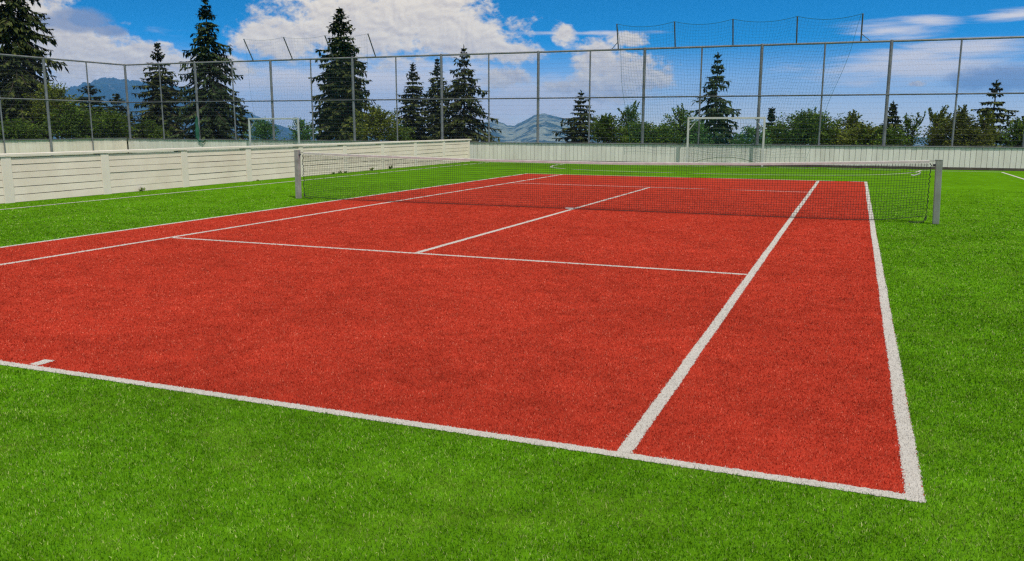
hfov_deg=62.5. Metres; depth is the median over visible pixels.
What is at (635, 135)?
leafy bush
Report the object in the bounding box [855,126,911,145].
leafy bush
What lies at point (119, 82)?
mountain
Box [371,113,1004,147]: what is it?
mountain
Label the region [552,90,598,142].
spruce tree
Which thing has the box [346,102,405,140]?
leafy tree
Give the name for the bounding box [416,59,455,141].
spruce tree
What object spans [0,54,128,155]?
ball fence
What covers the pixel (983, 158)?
boarded wall
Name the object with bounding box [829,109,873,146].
leafy tree
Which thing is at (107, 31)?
sky
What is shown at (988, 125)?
leafy tree
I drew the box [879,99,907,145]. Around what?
spruce tree
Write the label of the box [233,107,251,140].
spruce tree
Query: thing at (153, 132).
leafy bush
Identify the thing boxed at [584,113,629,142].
leafy bush
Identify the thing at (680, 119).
leafy tree
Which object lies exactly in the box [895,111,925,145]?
leafy tree
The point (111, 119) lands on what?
leafy tree
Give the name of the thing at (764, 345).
tennis court
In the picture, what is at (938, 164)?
net post
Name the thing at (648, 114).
catch net
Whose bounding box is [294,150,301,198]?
net post
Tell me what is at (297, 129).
goal
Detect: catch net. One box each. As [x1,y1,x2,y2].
[246,34,367,139]
[617,13,862,144]
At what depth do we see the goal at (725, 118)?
34.65 m
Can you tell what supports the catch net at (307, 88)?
hanging from the ball fence at (759, 95)
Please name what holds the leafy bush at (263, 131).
on the hillside
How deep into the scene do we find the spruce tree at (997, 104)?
44.23 m
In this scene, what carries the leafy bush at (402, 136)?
on the hillside
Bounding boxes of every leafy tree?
[2,83,62,127]
[20,81,97,138]
[39,101,107,139]
[81,107,138,138]
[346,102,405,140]
[661,103,701,143]
[771,106,850,144]
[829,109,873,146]
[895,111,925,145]
[918,104,948,147]
[923,112,951,145]
[928,104,980,147]
[978,109,998,146]
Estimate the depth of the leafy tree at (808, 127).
42.55 m
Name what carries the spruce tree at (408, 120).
on the hillside
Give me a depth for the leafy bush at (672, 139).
44.15 m
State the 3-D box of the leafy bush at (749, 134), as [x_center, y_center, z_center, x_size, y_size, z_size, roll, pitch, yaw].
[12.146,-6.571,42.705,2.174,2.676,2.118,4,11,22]
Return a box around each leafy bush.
[0,116,57,140]
[134,114,173,139]
[243,116,283,139]
[281,117,318,139]
[382,123,415,140]
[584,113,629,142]
[616,101,640,142]
[616,121,672,144]
[652,123,686,143]
[681,117,720,143]
[731,125,773,145]
[762,120,791,144]
[817,123,850,146]
[834,120,898,146]
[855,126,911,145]
[941,123,1002,146]
[993,117,1023,146]
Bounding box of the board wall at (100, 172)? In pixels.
[0,139,471,203]
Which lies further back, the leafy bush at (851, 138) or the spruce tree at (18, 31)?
the spruce tree at (18, 31)
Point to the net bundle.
(197, 131)
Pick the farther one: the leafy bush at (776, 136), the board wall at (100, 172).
the leafy bush at (776, 136)
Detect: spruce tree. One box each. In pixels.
[0,0,68,138]
[53,83,133,149]
[109,93,152,152]
[127,42,192,147]
[166,0,257,140]
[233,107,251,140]
[306,7,377,141]
[393,63,439,140]
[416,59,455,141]
[429,44,501,141]
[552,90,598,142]
[690,51,749,145]
[759,107,775,142]
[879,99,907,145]
[971,79,1018,146]
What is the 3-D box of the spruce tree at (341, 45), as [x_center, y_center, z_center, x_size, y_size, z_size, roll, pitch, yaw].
[-11.204,-11.912,55.654,6.059,11.854,6.166,4,11,22]
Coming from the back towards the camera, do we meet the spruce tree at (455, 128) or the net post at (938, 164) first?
the spruce tree at (455, 128)
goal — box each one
[248,118,302,148]
[686,117,765,166]
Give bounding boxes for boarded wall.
[0,138,127,157]
[128,139,1023,170]
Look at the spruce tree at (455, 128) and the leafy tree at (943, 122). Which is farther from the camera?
the spruce tree at (455, 128)
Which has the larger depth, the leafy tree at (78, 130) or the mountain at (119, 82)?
the mountain at (119, 82)
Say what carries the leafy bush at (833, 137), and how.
on the hillside
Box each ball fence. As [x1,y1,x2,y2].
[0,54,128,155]
[124,13,1023,146]
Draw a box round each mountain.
[53,77,312,139]
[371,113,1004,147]
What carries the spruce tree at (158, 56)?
on the hillside
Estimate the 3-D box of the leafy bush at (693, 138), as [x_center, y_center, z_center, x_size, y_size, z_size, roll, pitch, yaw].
[9.871,-7.062,44.512,2.113,3.111,1.641,-3,11,-14]
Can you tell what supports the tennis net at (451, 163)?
attached to the net post at (938, 164)
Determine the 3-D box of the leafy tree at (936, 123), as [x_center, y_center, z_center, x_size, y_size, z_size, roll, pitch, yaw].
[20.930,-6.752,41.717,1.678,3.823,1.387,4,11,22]
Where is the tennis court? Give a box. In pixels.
[0,173,925,502]
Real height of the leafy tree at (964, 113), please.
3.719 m
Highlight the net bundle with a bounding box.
[195,116,205,142]
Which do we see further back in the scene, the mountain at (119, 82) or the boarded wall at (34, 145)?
the mountain at (119, 82)
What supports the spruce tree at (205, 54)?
on the hillside
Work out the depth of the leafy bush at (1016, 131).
38.97 m
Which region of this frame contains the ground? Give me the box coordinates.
[0,161,1023,560]
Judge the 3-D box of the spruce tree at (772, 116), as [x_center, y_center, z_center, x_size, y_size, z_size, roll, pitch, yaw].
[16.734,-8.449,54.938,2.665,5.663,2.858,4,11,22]
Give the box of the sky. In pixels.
[0,0,1023,136]
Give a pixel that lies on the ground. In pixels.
(96, 469)
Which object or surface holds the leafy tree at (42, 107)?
on the hillside
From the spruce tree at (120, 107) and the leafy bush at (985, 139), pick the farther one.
the spruce tree at (120, 107)
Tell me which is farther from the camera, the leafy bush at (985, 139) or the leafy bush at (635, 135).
the leafy bush at (635, 135)
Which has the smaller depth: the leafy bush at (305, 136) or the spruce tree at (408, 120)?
the leafy bush at (305, 136)
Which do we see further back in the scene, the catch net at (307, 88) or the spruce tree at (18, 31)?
the spruce tree at (18, 31)
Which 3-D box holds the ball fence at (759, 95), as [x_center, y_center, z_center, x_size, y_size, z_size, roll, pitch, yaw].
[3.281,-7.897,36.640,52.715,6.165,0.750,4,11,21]
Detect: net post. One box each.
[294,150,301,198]
[932,159,942,223]
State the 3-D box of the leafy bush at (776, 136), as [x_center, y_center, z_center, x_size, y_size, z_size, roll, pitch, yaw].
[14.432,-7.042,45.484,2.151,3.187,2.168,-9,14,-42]
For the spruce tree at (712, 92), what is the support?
on the hillside
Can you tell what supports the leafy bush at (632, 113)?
on the hillside
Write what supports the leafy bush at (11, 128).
on the hillside
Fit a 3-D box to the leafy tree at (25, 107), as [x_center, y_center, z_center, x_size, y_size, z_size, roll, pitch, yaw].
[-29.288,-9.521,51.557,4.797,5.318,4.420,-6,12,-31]
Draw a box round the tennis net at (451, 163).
[301,152,931,222]
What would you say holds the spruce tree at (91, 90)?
on the hillside

